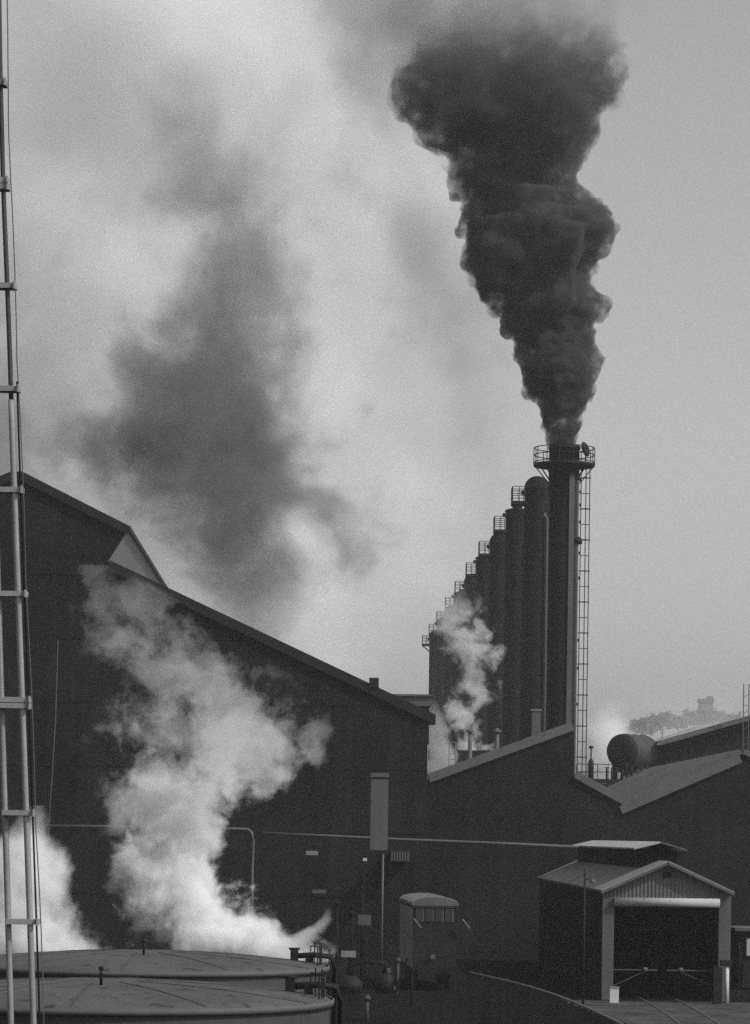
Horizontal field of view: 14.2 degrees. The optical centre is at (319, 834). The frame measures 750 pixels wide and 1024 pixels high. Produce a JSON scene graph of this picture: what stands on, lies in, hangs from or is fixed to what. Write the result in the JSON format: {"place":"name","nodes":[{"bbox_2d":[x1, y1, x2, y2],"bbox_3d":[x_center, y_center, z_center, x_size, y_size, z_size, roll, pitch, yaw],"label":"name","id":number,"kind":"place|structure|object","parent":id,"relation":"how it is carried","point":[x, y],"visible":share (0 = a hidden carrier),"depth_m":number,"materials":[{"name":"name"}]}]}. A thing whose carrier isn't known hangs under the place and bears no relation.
{"place":"outdoors","nodes":[
{"label":"outdoors","id":0,"kind":"place"},
{"bbox_2d":[0,471,435,961],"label":"mill building","id":1,"kind":"structure","parent":0,"point":[174,708],"depth_m":160.00,"materials":[{"name":"black metal"}]},
{"bbox_2d":[389,850,410,861],"bbox_3d":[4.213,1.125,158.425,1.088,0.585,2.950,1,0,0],"label":"louvre panel","id":2,"kind":"object","parent":1,"relation":"attached to","point":[399,856],"visible":1,"depth_m":157.06,"materials":[{"name":"grey metal"}]},
{"bbox_2d":[393,694,432,743],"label":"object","id":3,"kind":"object","parent":1,"relation":"on","point":[423,701],"visible":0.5,"depth_m":175.40,"materials":[{"name":"grey metal"}]},
{"bbox_2d":[313,949,336,1019],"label":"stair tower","id":4,"kind":"structure","parent":0,"point":[330,970],"depth_m":83.98,"materials":[{"name":"black metal"}]},
{"bbox_2d":[0,0,749,774],"label":"sky","id":5,"kind":"structure","parent":0,"point":[306,291],"materials":[{"name":"grey"}]},
{"bbox_2d":[422,631,435,778],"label":"gas tower","id":6,"kind":"structure","parent":0,"point":[432,690],"depth_m":400.36,"materials":[{"name":"black metal"}]},
{"bbox_2d":[429,619,443,770],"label":"gas tower","id":7,"kind":"structure","parent":0,"point":[439,635],"depth_m":378.96,"materials":[{"name":"black metal"}]},
{"bbox_2d":[436,605,453,767],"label":"gas tower","id":8,"kind":"structure","parent":0,"point":[447,622],"depth_m":357.56,"materials":[{"name":"black metal"}]},
{"bbox_2d":[445,589,463,764],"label":"gas tower","id":9,"kind":"structure","parent":0,"point":[458,620],"depth_m":336.13,"materials":[{"name":"black metal"}]},
{"bbox_2d":[454,573,475,760],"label":"gas tower","id":10,"kind":"structure","parent":0,"point":[469,587],"depth_m":314.74,"materials":[{"name":"black metal"}]},
{"bbox_2d":[465,557,488,756],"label":"gas tower","id":11,"kind":"structure","parent":0,"point":[481,575],"depth_m":293.31,"materials":[{"name":"black metal"}]},
{"bbox_2d":[478,534,504,752],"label":"gas tower","id":12,"kind":"structure","parent":0,"point":[495,554],"depth_m":271.90,"materials":[{"name":"black metal"}]},
{"bbox_2d":[493,507,523,746],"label":"gas tower","id":13,"kind":"structure","parent":0,"point":[513,526],"depth_m":250.50,"materials":[{"name":"metal"}]},
{"bbox_2d":[301,957,749,1023],"bbox_3d":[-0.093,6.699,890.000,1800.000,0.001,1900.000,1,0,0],"label":"ground","id":14,"kind":"structure","parent":0,"point":[434,1002],"depth_m":133.26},
{"bbox_2d":[0,0,43,1023],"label":"ladder mast","id":15,"kind":"object","parent":14,"relation":"on","point":[22,703],"visible":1,"depth_m":39.97,"materials":[{"name":"metal"}]},
{"bbox_2d":[42,641,57,951],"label":"hanging cable","id":16,"kind":"object","parent":14,"relation":"on","point":[50,796],"visible":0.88,"depth_m":156.98,"materials":[{"name":"grey metal"}]},
{"bbox_2d":[40,824,254,954],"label":"pipe","id":17,"kind":"object","parent":14,"relation":"on","point":[188,828],"visible":0.94,"depth_m":155.93,"materials":[{"name":"grey metal"}]},
{"bbox_2d":[0,940,337,1023],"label":"storage tank","id":18,"kind":"object","parent":14,"relation":"on","point":[246,969],"visible":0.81,"depth_m":72.04,"materials":[{"name":"black metal"}]},
{"bbox_2d":[0,966,344,1023],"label":"storage tank","id":19,"kind":"object","parent":14,"relation":"on","point":[101,999],"visible":0.94,"depth_m":57.03,"materials":[{"name":"black metal"}]},
{"bbox_2d":[306,851,317,944],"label":"sign post","id":20,"kind":"object","parent":14,"relation":"on","point":[311,853],"visible":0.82,"depth_m":157.17,"materials":[{"name":"grey metal"}]},
{"bbox_2d":[312,890,325,962],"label":"sign post","id":21,"kind":"object","parent":14,"relation":"on","point":[318,891],"depth_m":157.17,"materials":[{"name":"grey metal"}]},
{"bbox_2d":[334,901,339,967],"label":"standpipe","id":22,"kind":"object","parent":14,"relation":"on","point":[336,903],"visible":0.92,"depth_m":127.95,"materials":[{"name":"metal"}]},
{"bbox_2d":[341,951,355,970],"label":"sign plate","id":23,"kind":"object","parent":14,"relation":"on","point":[348,954],"visible":0.68,"depth_m":123.88,"materials":[{"name":"grey metal"}]},
{"bbox_2d":[349,911,354,975],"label":"standpipe","id":24,"kind":"object","parent":14,"relation":"on","point":[351,913],"visible":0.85,"depth_m":131.94,"materials":[{"name":"metal"}]},
{"bbox_2d":[358,915,370,982],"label":"sign post","id":25,"kind":"object","parent":14,"relation":"on","point":[364,920],"visible":0.93,"depth_m":135.88,"materials":[{"name":"grey metal"}]},
{"bbox_2d":[363,858,366,938],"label":"signal post","id":26,"kind":"object","parent":14,"relation":"on","point":[364,859],"visible":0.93,"depth_m":150.17,"materials":[{"name":"grey metal"}]},
{"bbox_2d":[363,995,370,1021],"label":"standpipe","id":27,"kind":"object","parent":14,"relation":"on","point":[366,998],"visible":1,"depth_m":107.94,"materials":[{"name":"grey metal"}]},
{"bbox_2d":[331,958,407,1006],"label":"pump set","id":28,"kind":"object","parent":14,"relation":"on","point":[353,994],"visible":0.97,"depth_m":117.56,"materials":[{"name":"metal"}]},
{"bbox_2d":[370,773,388,971],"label":"sign","id":29,"kind":"object","parent":14,"relation":"on","point":[379,816],"visible":1,"depth_m":147.75,"materials":[{"name":"grey metal"}]},
{"bbox_2d":[395,957,400,992],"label":"standpipe","id":30,"kind":"object","parent":14,"relation":"on","point":[397,959],"visible":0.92,"depth_m":125.95,"materials":[{"name":"grey metal"}]},
{"bbox_2d":[409,967,414,1006],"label":"standpipe","id":31,"kind":"object","parent":14,"relation":"on","point":[411,969],"visible":1,"depth_m":117.96,"materials":[{"name":"metal"}]},
{"bbox_2d":[399,893,469,989],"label":"railcar","id":32,"kind":"object","parent":14,"relation":"on","point":[428,934],"visible":0.91,"depth_m":130.00,"materials":[{"name":"black metal"}]},
{"bbox_2d":[416,908,423,920],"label":"window","id":33,"kind":"structure","parent":32,"relation":"in","point":[419,911],"depth_m":129.92,"materials":[{"name":"grey glass"}]},
{"bbox_2d":[426,908,433,920],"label":"window","id":34,"kind":"structure","parent":32,"relation":"in","point":[429,911],"depth_m":129.95,"materials":[{"name":"grey glass"}]},
{"bbox_2d":[435,909,443,921],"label":"window","id":35,"kind":"structure","parent":32,"relation":"in","point":[439,917],"depth_m":129.95,"materials":[{"name":"grey glass"}]},
{"bbox_2d":[445,909,453,921],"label":"window","id":36,"kind":"structure","parent":32,"relation":"in","point":[449,913],"depth_m":129.98,"materials":[{"name":"grey glass"}]},
{"bbox_2d":[448,742,455,765],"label":"vent pipe","id":37,"kind":"object","parent":14,"relation":"on","point":[452,753],"visible":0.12,"depth_m":205.97,"materials":[{"name":"grey metal"}]},
{"bbox_2d":[466,728,474,758],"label":"vent pipe","id":38,"kind":"object","parent":14,"relation":"on","point":[469,730],"visible":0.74,"depth_m":205.87,"materials":[{"name":"grey metal"}]},
{"bbox_2d":[493,728,501,748],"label":"vent pipe","id":39,"kind":"object","parent":14,"relation":"on","point":[496,730],"visible":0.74,"depth_m":205.87,"materials":[{"name":"grey metal"}]},
{"bbox_2d":[531,709,541,735],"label":"vent pipe","id":40,"kind":"object","parent":14,"relation":"on","point":[536,723],"visible":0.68,"depth_m":205.70,"materials":[{"name":"grey metal"}]},
{"bbox_2d":[469,972,622,1023],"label":"earth embankment","id":41,"kind":"object","parent":14,"relation":"on","point":[483,989],"visible":1,"depth_m":93.77,"materials":[{"name":"grey soil"}]},
{"bbox_2d":[533,442,594,775],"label":"smoking stack","id":42,"kind":"object","parent":14,"relation":"on","point":[563,465],"visible":0.66,"depth_m":208.11,"materials":[{"name":"metal"}]},
{"bbox_2d":[425,722,749,957],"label":"sawtooth building","id":43,"kind":"structure","parent":14,"relation":"on","point":[533,789],"depth_m":168.00,"materials":[{"name":"metal"}]},
{"bbox_2d":[262,832,581,847],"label":"pipe","id":44,"kind":"object","parent":43,"relation":"attached to","point":[425,840],"visible":1,"depth_m":153.94,"materials":[{"name":"grey metal"}]},
{"bbox_2d":[576,763,650,786],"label":"pipe trestle","id":45,"kind":"object","parent":14,"relation":"on","point":[606,782],"visible":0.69,"depth_m":212.82,"materials":[{"name":"black metal"}]},
{"bbox_2d":[588,746,593,778],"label":"standing cylinder","id":46,"kind":"object","parent":45,"relation":"on","point":[591,767],"visible":0.86,"depth_m":214.16,"materials":[{"name":"black metal"}]},
{"bbox_2d":[607,734,658,778],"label":"boiler drum","id":47,"kind":"object","parent":45,"relation":"on","point":[631,749],"visible":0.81,"depth_m":224.06,"materials":[{"name":"black metal"}]},
{"bbox_2d":[537,840,734,1001],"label":"engine shed","id":48,"kind":"structure","parent":14,"relation":"on","point":[653,907],"depth_m":133.87,"materials":[{"name":"metal"}]},
{"bbox_2d":[730,926,749,989],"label":"cabin","id":49,"kind":"object","parent":14,"relation":"on","point":[740,959],"visible":0.8,"depth_m":135.00,"materials":[{"name":"metal"}]},
{"bbox_2d":[742,962,749,987],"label":"door","id":50,"kind":"structure","parent":49,"relation":"in","point":[746,965],"depth_m":134.93,"materials":[{"name":"grey metal"}]},
{"bbox_2d":[745,937,749,957],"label":"window","id":51,"kind":"structure","parent":49,"relation":"in","point":[747,939],"depth_m":134.93,"materials":[{"name":"white glass"}]},
{"bbox_2d":[742,684,749,750],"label":"lattice post","id":52,"kind":"object","parent":14,"relation":"on","point":[748,694],"visible":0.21,"depth_m":223.97,"materials":[{"name":"grey metal"}]},
{"bbox_2d":[511,476,548,739],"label":"gas tower","id":53,"kind":"structure","parent":0,"point":[534,503],"depth_m":229.10,"materials":[{"name":"metal"}]},
{"bbox_2d":[586,722,716,778],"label":"hill","id":54,"kind":"structure","parent":0,"point":[601,772],"depth_m":1432.39,"materials":[{"name":"grey"}]},
{"bbox_2d":[617,727,635,734],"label":"tree","id":55,"kind":"object","parent":54,"relation":"on","point":[624,730],"visible":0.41,"depth_m":1358.56,"materials":[{"name":"plant"}]},
{"bbox_2d":[628,717,656,735],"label":"tree","id":56,"kind":"object","parent":54,"relation":"on","point":[645,729],"visible":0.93,"depth_m":1358.52,"materials":[{"name":"grey plant"}]},
{"bbox_2d":[646,711,673,739],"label":"tree","id":57,"kind":"object","parent":54,"relation":"on","point":[663,719],"visible":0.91,"depth_m":1399.17,"materials":[{"name":"grey plant"}]},
{"bbox_2d":[671,715,688,734],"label":"tree","id":58,"kind":"object","parent":54,"relation":"on","point":[680,721],"visible":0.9,"depth_m":1428.16,"materials":[{"name":"grey plant"}]},
{"bbox_2d":[681,708,703,727],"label":"tree","id":59,"kind":"object","parent":54,"relation":"on","point":[692,716],"visible":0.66,"depth_m":1437.12,"materials":[{"name":"grey plant"}]},
{"bbox_2d":[697,696,713,725],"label":"hilltop tower","id":60,"kind":"structure","parent":54,"relation":"on","point":[707,702],"depth_m":1459.00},
{"bbox_2d":[696,707,726,725],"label":"tree","id":61,"kind":"object","parent":54,"relation":"on","point":[709,715],"visible":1,"depth_m":1397.01,"materials":[{"name":"grey plant"}]},
{"bbox_2d":[717,711,742,723],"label":"tree","id":62,"kind":"object","parent":54,"relation":"on","point":[728,717],"visible":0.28,"depth_m":1436.83,"materials":[{"name":"grey plant"}]},
{"bbox_2d":[565,1000,749,1023],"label":"path","id":63,"kind":"structure","parent":0,"point":[635,1012],"depth_m":116.78,"materials":[{"name":"grey concrete"}]},
{"bbox_2d":[582,869,596,1004],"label":"lamp post","id":64,"kind":"object","parent":63,"relation":"on","point":[583,957],"visible":0.93,"depth_m":119.96,"materials":[{"name":"black metal"}]},
{"bbox_2d":[609,986,618,1002],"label":"marker box","id":65,"kind":"object","parent":63,"relation":"on","point":[613,994],"visible":1,"depth_m":122.36,"materials":[{"name":"white paint"}]},
{"bbox_2d":[613,984,679,1023],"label":"rail","id":66,"kind":"object","parent":63,"relation":"on","point":[671,1017],"visible":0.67,"depth_m":121.84,"materials":[{"name":"grey metal"}]},
{"bbox_2d":[618,972,718,1023],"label":"rail","id":67,"kind":"object","parent":63,"relation":"on","point":[710,1018],"visible":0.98,"depth_m":126.19,"materials":[{"name":"grey metal"}]},
{"bbox_2d":[713,960,731,1003],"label":"white post","id":68,"kind":"object","parent":63,"relation":"on","point":[717,985],"visible":1,"depth_m":122.85,"materials":[{"name":"paint"}]},
{"bbox_2d":[623,715,749,776],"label":"warehouse","id":69,"kind":"structure","parent":0,"point":[718,738],"depth_m":226.00,"materials":[{"name":"metal"}]}
]}

